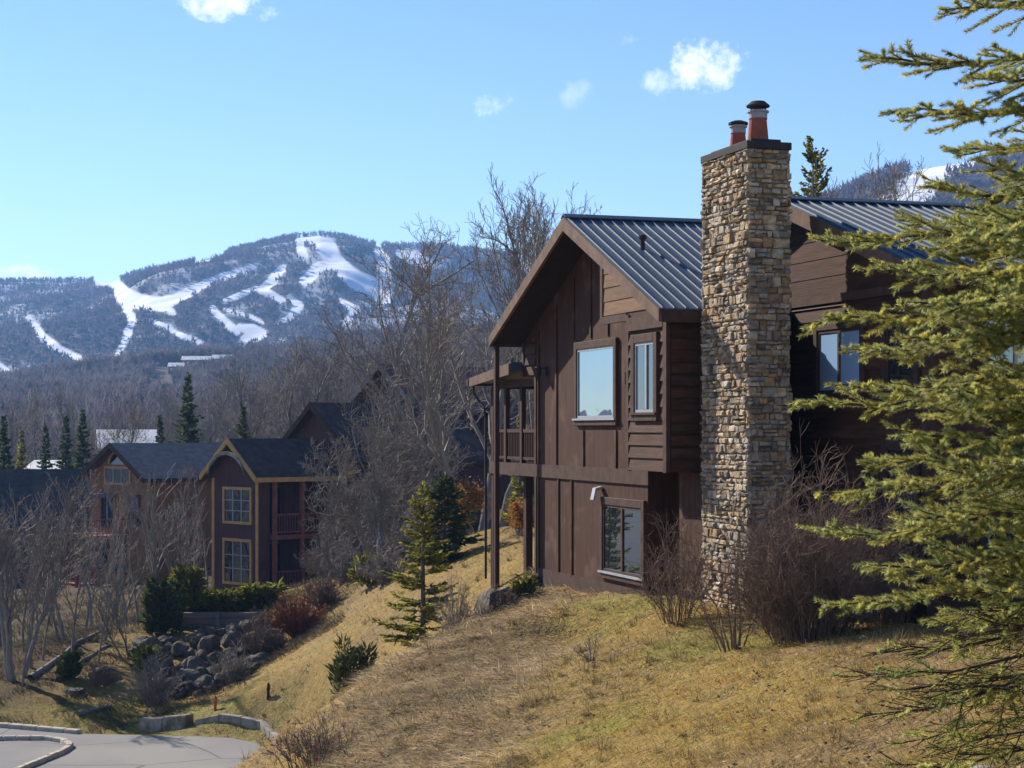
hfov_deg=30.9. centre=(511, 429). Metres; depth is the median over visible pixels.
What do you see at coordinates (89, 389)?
hill wood
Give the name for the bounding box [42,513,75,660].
sapling
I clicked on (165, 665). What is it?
boulder
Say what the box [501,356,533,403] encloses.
bare tree
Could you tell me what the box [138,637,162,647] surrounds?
boulder
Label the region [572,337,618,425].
window
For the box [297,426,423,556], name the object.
bare tree
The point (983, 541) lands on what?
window
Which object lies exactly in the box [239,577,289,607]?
juniper
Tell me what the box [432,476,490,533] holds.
beech tree
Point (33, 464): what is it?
house
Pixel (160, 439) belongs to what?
spruce
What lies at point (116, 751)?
road
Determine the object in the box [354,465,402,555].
bare tree
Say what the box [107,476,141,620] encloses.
sapling
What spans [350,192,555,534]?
bare tree
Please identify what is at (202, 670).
boulder
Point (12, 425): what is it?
bare tree
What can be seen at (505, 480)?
house
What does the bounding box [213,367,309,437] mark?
bare tree
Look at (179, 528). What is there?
bare tree
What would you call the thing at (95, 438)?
bare tree
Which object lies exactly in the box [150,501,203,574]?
bare tree
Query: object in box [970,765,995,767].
stone
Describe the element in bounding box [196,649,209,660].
boulder
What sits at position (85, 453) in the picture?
spruce
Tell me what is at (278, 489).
door
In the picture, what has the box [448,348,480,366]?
bare tree
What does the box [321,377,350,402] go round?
bare tree
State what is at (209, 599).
juniper
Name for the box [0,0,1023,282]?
sky
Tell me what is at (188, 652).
boulder
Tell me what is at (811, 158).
pine
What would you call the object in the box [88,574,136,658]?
bare tree
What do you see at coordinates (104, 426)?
bare tree
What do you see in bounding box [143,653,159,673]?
boulder
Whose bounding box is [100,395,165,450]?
bare tree
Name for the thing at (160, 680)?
boulder
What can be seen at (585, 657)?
bare shrub
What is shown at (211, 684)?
boulder
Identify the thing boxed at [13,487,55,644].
sapling
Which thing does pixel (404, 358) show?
bare tree
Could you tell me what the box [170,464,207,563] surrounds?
sapling
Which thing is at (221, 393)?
bare tree
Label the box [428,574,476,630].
bare shrub
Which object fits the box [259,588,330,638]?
bare shrub
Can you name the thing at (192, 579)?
evergreen bush
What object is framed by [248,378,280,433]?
bare tree
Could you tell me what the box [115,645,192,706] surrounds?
bare shrub
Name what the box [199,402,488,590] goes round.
chalet
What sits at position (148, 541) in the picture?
bare tree
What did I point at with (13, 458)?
bare tree
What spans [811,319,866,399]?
window
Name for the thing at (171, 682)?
boulder
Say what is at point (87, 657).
log
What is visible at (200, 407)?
bare tree
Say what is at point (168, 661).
boulder
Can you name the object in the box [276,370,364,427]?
bare tree
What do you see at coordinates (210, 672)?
boulder
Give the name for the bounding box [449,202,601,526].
bare tree
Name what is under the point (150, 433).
house
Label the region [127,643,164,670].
evergreen shrub
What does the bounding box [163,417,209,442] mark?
bare tree
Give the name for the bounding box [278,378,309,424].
bare tree
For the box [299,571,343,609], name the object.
bare shrub
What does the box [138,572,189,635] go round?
evergreen bush
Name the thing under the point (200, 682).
boulder
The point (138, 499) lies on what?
window
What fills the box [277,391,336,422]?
bare tree
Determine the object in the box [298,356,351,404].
bare tree
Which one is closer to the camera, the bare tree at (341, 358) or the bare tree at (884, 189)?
the bare tree at (884, 189)
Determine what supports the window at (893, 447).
in the mountain house at (670, 368)
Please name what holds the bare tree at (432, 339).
on the ground at (280, 704)
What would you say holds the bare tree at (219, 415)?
on the ground at (280, 704)
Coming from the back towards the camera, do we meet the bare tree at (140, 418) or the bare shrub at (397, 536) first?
the bare tree at (140, 418)
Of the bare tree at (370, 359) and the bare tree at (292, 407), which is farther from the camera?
the bare tree at (370, 359)
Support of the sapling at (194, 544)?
on the ground at (280, 704)
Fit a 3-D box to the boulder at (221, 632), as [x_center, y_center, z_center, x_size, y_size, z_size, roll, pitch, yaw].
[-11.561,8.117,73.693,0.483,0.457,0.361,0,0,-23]
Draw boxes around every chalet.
[24,442,222,587]
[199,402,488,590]
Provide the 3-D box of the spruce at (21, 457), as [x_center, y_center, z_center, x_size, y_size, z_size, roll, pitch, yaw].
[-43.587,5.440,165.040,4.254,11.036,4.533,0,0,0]
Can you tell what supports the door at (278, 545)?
in the chalet at (259, 534)
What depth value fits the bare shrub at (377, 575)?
69.90 m
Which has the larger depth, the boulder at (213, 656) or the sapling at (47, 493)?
the sapling at (47, 493)
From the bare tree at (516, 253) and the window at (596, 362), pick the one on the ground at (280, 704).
the bare tree at (516, 253)
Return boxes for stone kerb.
[138,714,193,731]
[195,713,280,741]
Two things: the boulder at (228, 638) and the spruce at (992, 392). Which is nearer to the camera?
the spruce at (992, 392)
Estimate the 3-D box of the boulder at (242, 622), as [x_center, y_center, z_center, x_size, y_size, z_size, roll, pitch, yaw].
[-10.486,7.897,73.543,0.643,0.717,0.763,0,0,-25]
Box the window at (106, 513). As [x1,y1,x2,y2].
[101,498,113,527]
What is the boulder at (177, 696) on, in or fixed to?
on the ground at (280, 704)
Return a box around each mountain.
[0,229,534,373]
[796,142,1023,204]
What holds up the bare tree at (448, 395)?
on the ground at (280, 704)
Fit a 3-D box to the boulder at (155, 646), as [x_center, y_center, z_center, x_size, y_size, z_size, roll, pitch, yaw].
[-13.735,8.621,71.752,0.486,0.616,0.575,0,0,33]
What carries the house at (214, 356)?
on the ground at (280, 704)
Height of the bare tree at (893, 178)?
11.499 m
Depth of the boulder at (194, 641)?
71.88 m
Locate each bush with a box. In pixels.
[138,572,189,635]
[167,563,209,611]
[323,632,378,697]
[508,571,537,598]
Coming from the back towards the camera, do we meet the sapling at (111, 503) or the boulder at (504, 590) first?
the sapling at (111, 503)
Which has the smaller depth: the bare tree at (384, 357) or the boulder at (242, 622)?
the boulder at (242, 622)
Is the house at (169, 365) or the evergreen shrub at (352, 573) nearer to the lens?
the evergreen shrub at (352, 573)
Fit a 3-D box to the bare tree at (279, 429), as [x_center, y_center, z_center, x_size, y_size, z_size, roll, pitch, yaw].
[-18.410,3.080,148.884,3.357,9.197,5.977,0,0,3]
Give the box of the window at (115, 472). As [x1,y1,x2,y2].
[104,466,130,484]
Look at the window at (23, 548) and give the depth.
127.34 m
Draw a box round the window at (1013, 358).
[978,318,1023,387]
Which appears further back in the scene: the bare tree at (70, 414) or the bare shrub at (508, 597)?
the bare tree at (70, 414)
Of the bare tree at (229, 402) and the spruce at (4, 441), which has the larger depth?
the bare tree at (229, 402)
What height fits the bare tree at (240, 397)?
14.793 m
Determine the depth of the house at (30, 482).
129.68 m
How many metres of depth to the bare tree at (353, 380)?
160.42 m
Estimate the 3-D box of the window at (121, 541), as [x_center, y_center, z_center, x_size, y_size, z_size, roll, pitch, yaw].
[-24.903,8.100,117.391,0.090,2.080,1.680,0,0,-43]
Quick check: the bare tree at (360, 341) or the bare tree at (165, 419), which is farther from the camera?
the bare tree at (165, 419)
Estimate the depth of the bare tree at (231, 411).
201.55 m
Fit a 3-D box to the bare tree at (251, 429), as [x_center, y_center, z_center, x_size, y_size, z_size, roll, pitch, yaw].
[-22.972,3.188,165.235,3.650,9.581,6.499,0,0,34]
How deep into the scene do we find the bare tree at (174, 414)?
217.94 m
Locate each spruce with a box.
[0,415,15,468]
[14,429,28,468]
[36,425,54,468]
[54,414,78,468]
[68,409,96,468]
[155,414,165,442]
[166,372,210,442]
[235,403,250,437]
[371,480,457,648]
[400,473,483,566]
[785,0,1023,767]
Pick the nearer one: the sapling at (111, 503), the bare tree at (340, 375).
the sapling at (111, 503)
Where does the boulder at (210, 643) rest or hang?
on the ground at (280, 704)
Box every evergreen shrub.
[54,649,85,680]
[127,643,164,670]
[346,552,387,586]
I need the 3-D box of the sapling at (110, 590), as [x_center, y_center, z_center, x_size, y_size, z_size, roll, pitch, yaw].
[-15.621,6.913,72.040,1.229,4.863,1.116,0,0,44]
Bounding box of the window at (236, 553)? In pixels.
[222,538,251,585]
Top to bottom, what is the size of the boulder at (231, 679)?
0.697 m
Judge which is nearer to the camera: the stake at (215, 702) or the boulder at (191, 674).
the stake at (215, 702)
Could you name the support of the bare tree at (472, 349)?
on the ground at (280, 704)
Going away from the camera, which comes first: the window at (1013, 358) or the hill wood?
the window at (1013, 358)
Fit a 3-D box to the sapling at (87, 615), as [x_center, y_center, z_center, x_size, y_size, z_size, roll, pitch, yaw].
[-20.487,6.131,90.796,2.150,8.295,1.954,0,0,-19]
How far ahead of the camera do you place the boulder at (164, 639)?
72.95 m
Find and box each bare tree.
[0,400,40,468]
[0,403,38,465]
[0,468,110,681]
[0,513,40,648]
[5,451,18,467]
[7,386,62,462]
[9,501,65,667]
[11,512,73,622]
[16,495,69,642]
[30,381,104,467]
[52,416,83,459]
[54,504,111,628]
[72,419,134,468]
[72,431,99,468]
[82,519,174,620]
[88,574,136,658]
[90,416,118,456]
[93,397,134,452]
[93,401,138,442]
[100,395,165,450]
[118,463,184,635]
[122,401,156,428]
[135,404,159,428]
[136,410,178,442]
[137,406,181,442]
[149,402,212,442]
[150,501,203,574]
[152,388,181,440]
[155,412,169,440]
[158,390,205,442]
[160,479,198,564]
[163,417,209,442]
[181,393,210,442]
[193,365,249,442]
[195,406,216,441]
[200,389,282,441]
[201,397,238,442]
[208,356,283,440]
[210,371,253,428]
[211,383,278,442]
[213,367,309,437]
[213,383,248,434]
[225,332,325,437]
[229,415,265,437]
[242,391,276,435]
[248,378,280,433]
[251,319,364,423]
[253,388,294,437]
[256,370,321,420]
[264,416,294,437]
[267,342,339,437]
[276,341,341,395]
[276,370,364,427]
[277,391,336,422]
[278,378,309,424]
[283,380,329,412]
[295,212,493,537]
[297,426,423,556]
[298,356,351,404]
[308,350,377,400]
[313,479,389,557]
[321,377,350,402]
[325,371,357,401]
[326,259,502,449]
[327,357,351,393]
[333,355,374,401]
[336,318,469,540]
[338,336,400,392]
[341,334,378,379]
[342,413,459,549]
[344,342,383,386]
[347,362,374,396]
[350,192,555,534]
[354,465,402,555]
[358,335,409,380]
[376,339,452,363]
[392,396,479,540]
[413,323,457,365]
[431,162,592,518]
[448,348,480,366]
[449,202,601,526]
[450,322,500,367]
[452,348,485,366]
[463,347,514,397]
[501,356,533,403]
[794,141,925,200]
[814,176,860,198]
[883,156,948,201]
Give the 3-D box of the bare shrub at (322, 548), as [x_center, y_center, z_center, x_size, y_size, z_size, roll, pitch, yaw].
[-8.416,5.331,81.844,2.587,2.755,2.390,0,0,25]
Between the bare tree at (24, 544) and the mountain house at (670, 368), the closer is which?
the mountain house at (670, 368)
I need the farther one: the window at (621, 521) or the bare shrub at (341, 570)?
the bare shrub at (341, 570)
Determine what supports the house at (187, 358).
on the ground at (280, 704)
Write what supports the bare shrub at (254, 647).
on the ground at (280, 704)
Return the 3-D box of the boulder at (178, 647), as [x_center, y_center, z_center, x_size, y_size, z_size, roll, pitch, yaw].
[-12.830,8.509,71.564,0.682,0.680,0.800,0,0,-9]
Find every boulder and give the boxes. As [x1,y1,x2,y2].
[64,687,84,695]
[88,666,116,679]
[128,646,136,656]
[132,636,147,646]
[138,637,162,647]
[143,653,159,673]
[149,662,169,675]
[151,674,165,690]
[152,644,164,655]
[158,635,172,644]
[161,677,182,692]
[162,642,172,653]
[165,657,173,666]
[171,641,188,656]
[174,693,184,699]
[177,662,181,671]
[179,669,201,687]
[179,687,187,695]
[181,647,194,657]
[182,656,193,668]
[185,633,195,643]
[186,656,209,668]
[186,680,195,693]
[189,633,203,648]
[193,666,207,674]
[193,674,213,692]
[193,689,202,696]
[196,628,205,635]
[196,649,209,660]
[197,635,220,652]
[202,679,217,692]
[204,627,216,635]
[206,652,224,664]
[206,666,221,677]
[214,678,226,688]
[217,628,225,636]
[221,629,243,647]
[223,647,238,658]
[228,624,242,634]
[229,669,239,682]
[237,646,248,656]
[239,619,251,633]
[244,655,267,670]
[245,663,253,676]
[251,619,267,630]
[255,652,271,661]
[262,634,279,650]
[265,628,281,639]
[474,588,514,613]
[500,586,520,599]
[529,576,541,588]
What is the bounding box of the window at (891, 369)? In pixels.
[881,310,921,397]
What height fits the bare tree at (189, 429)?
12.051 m
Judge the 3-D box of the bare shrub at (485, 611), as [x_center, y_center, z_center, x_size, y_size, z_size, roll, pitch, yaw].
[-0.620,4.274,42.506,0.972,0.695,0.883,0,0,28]
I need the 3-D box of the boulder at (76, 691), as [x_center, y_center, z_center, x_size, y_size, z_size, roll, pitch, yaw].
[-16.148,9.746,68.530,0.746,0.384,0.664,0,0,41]
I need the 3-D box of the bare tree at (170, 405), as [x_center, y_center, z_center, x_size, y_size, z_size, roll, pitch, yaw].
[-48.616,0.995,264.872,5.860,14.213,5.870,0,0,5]
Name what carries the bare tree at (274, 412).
on the ground at (280, 704)
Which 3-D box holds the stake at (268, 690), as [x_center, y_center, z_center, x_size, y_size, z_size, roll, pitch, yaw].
[-8.094,8.796,61.395,0.110,0.820,0.110,2,3,0]
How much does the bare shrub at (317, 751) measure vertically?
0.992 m
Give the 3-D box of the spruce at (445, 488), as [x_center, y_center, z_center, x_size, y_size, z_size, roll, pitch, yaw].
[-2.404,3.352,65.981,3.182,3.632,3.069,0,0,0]
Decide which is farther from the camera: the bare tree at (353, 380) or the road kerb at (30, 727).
the bare tree at (353, 380)
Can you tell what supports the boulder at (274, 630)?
on the ground at (280, 704)
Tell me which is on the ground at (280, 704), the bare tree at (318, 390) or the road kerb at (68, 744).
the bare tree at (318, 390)
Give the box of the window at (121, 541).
[112,541,126,574]
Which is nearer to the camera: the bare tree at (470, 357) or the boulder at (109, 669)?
the boulder at (109, 669)
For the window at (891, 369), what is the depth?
32.81 m
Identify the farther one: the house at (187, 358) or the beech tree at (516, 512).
the house at (187, 358)
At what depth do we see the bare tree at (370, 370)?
133.76 m
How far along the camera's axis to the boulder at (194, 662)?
69.48 m
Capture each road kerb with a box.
[0,722,81,733]
[0,735,73,767]
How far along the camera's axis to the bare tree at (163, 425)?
260.35 m
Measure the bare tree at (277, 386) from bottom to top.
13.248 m
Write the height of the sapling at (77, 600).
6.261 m
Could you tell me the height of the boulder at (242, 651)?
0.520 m
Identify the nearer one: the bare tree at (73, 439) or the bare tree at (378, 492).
the bare tree at (378, 492)
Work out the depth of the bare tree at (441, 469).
85.84 m
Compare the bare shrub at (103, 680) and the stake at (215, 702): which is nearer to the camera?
the stake at (215, 702)
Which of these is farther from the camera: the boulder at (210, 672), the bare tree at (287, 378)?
the bare tree at (287, 378)
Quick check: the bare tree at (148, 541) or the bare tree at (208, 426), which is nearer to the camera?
the bare tree at (148, 541)
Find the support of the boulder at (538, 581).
on the ground at (280, 704)
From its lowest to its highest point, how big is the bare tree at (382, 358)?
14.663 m
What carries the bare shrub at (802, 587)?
on the ground at (280, 704)
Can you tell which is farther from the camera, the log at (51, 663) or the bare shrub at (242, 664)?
the log at (51, 663)
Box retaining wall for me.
[180,612,266,629]
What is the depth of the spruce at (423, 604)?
46.38 m
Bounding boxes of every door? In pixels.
[270,488,279,531]
[270,544,279,586]
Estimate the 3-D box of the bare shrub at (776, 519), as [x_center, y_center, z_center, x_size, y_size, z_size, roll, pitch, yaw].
[4.762,2.339,32.199,2.592,2.661,2.146,0,0,-42]
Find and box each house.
[0,469,89,583]
[24,460,79,468]
[95,429,157,450]
[167,363,185,373]
[181,356,211,365]
[212,355,231,359]
[346,353,533,504]
[466,100,1023,623]
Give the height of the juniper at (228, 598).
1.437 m
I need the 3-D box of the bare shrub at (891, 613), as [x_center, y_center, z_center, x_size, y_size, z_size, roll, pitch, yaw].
[6.504,1.998,31.913,2.808,3.097,2.514,0,0,-26]
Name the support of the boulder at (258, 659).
on the ground at (280, 704)
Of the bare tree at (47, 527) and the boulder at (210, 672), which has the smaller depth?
the boulder at (210, 672)
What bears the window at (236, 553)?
in the chalet at (259, 534)
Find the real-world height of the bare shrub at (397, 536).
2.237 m
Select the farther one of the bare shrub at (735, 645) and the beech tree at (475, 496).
the beech tree at (475, 496)
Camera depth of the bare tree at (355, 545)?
85.84 m
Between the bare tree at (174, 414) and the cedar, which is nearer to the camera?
the cedar
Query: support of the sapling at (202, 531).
on the ground at (280, 704)
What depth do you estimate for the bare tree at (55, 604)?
77.87 m
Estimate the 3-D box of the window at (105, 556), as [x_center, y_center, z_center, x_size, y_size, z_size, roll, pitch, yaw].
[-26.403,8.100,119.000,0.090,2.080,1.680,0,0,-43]
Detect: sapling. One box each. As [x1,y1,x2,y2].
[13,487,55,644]
[16,541,53,685]
[22,482,68,630]
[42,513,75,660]
[61,514,101,651]
[73,471,112,628]
[92,545,121,661]
[94,475,134,622]
[97,491,138,640]
[103,474,147,617]
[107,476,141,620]
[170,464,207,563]
[180,497,208,573]
[186,461,211,588]
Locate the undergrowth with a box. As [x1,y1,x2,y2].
[0,571,358,733]
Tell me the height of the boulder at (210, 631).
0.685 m
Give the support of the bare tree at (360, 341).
on the ground at (280, 704)
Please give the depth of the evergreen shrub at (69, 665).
69.81 m
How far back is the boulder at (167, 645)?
71.75 m
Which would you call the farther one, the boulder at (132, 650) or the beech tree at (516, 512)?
the boulder at (132, 650)
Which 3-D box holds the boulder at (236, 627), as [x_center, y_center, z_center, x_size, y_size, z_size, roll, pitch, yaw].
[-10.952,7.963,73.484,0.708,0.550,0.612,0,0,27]
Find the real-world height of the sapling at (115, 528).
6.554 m
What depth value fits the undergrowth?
73.39 m
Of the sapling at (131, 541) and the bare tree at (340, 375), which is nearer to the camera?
the sapling at (131, 541)
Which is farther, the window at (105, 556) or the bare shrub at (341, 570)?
the window at (105, 556)
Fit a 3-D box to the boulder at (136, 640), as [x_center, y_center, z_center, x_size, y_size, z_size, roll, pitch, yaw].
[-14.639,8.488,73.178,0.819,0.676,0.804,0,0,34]
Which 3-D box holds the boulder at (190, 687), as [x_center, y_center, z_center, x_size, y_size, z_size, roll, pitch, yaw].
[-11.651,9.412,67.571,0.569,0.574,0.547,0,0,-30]
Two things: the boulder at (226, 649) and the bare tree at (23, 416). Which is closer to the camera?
the boulder at (226, 649)
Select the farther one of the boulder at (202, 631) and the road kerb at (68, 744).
the boulder at (202, 631)
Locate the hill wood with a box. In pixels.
[0,316,512,464]
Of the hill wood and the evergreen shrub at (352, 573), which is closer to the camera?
the evergreen shrub at (352, 573)
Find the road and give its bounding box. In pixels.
[0,728,262,767]
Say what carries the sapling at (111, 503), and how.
on the ground at (280, 704)
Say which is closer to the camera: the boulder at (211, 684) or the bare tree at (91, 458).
the boulder at (211, 684)
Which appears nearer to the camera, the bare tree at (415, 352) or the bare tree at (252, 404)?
the bare tree at (415, 352)
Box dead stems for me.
[291,567,596,767]
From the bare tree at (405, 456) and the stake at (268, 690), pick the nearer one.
the stake at (268, 690)
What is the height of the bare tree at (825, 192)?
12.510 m
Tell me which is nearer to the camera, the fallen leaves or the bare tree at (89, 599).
the fallen leaves
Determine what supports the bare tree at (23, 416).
on the ground at (280, 704)
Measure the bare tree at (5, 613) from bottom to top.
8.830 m
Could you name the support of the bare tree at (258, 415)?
on the ground at (280, 704)
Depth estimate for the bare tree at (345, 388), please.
141.20 m
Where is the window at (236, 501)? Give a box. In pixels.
[222,486,251,524]
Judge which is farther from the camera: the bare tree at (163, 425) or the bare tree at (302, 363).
the bare tree at (163, 425)
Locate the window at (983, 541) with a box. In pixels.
[978,480,1023,550]
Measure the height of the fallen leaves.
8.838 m
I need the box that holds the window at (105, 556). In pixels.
[100,540,108,571]
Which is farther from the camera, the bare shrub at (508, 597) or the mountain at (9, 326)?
the mountain at (9, 326)
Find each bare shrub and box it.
[75,661,124,687]
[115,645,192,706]
[203,637,256,684]
[237,608,287,653]
[254,712,368,767]
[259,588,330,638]
[292,519,345,577]
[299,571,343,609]
[311,532,364,583]
[350,539,411,585]
[379,508,430,562]
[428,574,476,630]
[463,602,499,619]
[486,586,524,611]
[573,630,600,661]
[607,509,730,625]
[669,535,766,652]
[701,419,923,647]
[724,494,833,637]
[810,464,944,627]
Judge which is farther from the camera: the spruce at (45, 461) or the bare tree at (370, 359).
the bare tree at (370, 359)
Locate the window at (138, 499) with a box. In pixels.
[129,495,140,526]
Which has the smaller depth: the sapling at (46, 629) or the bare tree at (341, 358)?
the sapling at (46, 629)
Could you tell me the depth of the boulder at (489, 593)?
43.29 m
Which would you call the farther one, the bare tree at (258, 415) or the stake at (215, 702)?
the bare tree at (258, 415)
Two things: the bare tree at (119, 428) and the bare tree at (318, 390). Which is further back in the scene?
the bare tree at (119, 428)
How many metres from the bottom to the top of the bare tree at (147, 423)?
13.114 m
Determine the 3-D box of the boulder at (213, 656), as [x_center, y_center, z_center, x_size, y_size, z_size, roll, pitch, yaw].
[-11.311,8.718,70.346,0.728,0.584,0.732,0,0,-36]
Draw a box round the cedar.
[500,417,533,523]
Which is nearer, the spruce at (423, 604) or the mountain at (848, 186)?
the spruce at (423, 604)
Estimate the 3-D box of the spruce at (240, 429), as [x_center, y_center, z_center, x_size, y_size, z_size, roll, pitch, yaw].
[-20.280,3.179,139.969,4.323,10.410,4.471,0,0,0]
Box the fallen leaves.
[1,544,1023,767]
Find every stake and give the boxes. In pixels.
[213,696,216,710]
[266,683,269,699]
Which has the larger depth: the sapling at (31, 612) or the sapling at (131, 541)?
the sapling at (131, 541)
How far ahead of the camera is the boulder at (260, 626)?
73.03 m
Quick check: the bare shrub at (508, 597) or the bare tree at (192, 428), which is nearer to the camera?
the bare shrub at (508, 597)
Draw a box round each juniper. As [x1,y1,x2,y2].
[188,585,230,611]
[208,586,263,611]
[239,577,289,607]
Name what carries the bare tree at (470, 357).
on the ground at (280, 704)
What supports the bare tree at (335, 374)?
on the ground at (280, 704)
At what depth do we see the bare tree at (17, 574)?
81.38 m
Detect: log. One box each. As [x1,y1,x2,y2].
[27,632,99,680]
[56,644,110,680]
[77,705,110,715]
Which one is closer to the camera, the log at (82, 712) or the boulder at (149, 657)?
the log at (82, 712)
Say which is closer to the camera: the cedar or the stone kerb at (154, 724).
the stone kerb at (154, 724)
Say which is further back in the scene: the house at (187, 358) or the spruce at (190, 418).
the house at (187, 358)
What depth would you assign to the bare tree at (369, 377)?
93.66 m
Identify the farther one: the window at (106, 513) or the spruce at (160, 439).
the spruce at (160, 439)
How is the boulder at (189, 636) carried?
on the ground at (280, 704)
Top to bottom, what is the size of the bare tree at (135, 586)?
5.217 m
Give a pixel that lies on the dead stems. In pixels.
(390, 724)
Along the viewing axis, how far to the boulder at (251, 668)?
67.25 m
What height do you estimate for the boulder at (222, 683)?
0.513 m
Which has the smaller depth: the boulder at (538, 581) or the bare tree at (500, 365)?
the boulder at (538, 581)
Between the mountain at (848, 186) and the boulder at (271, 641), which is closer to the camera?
the boulder at (271, 641)
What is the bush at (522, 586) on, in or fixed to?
on the ground at (280, 704)
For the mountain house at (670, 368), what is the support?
on the ground at (280, 704)
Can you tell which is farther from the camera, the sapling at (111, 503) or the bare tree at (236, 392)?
the bare tree at (236, 392)
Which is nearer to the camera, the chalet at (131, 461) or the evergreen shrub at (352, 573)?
the evergreen shrub at (352, 573)
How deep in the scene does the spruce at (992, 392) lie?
9.60 m
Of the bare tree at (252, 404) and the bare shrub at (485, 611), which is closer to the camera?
the bare shrub at (485, 611)
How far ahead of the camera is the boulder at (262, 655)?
68.49 m
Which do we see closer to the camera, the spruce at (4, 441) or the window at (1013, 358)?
the window at (1013, 358)
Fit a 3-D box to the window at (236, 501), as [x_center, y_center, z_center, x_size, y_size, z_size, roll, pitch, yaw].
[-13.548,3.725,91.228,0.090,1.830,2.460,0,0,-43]
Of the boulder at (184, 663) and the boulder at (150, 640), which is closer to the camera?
the boulder at (184, 663)
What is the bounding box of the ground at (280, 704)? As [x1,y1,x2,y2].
[0,364,1023,767]
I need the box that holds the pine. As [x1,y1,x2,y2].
[791,135,831,196]
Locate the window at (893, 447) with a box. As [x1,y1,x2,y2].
[880,439,921,522]
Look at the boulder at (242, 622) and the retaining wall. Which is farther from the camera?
the retaining wall
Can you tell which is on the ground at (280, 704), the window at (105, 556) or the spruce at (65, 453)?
the spruce at (65, 453)
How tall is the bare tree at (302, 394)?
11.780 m
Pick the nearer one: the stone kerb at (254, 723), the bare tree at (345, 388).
the stone kerb at (254, 723)
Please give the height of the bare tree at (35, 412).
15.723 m
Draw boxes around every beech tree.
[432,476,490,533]
[501,492,533,539]
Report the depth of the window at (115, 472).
117.57 m
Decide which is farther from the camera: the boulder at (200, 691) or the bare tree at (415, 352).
the bare tree at (415, 352)
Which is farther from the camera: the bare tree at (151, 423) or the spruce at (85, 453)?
the bare tree at (151, 423)
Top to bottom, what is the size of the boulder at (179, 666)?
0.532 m
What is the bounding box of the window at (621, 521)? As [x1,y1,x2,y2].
[597,496,646,586]
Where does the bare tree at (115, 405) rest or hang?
on the ground at (280, 704)
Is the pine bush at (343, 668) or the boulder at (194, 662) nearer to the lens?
the pine bush at (343, 668)
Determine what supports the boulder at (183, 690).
on the ground at (280, 704)
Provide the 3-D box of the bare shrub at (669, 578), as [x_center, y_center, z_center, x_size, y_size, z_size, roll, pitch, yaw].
[2.971,2.598,34.781,2.008,2.272,2.400,0,0,-33]
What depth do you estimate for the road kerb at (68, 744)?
58.39 m
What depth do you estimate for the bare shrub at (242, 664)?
66.75 m
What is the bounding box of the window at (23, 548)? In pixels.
[20,540,36,568]

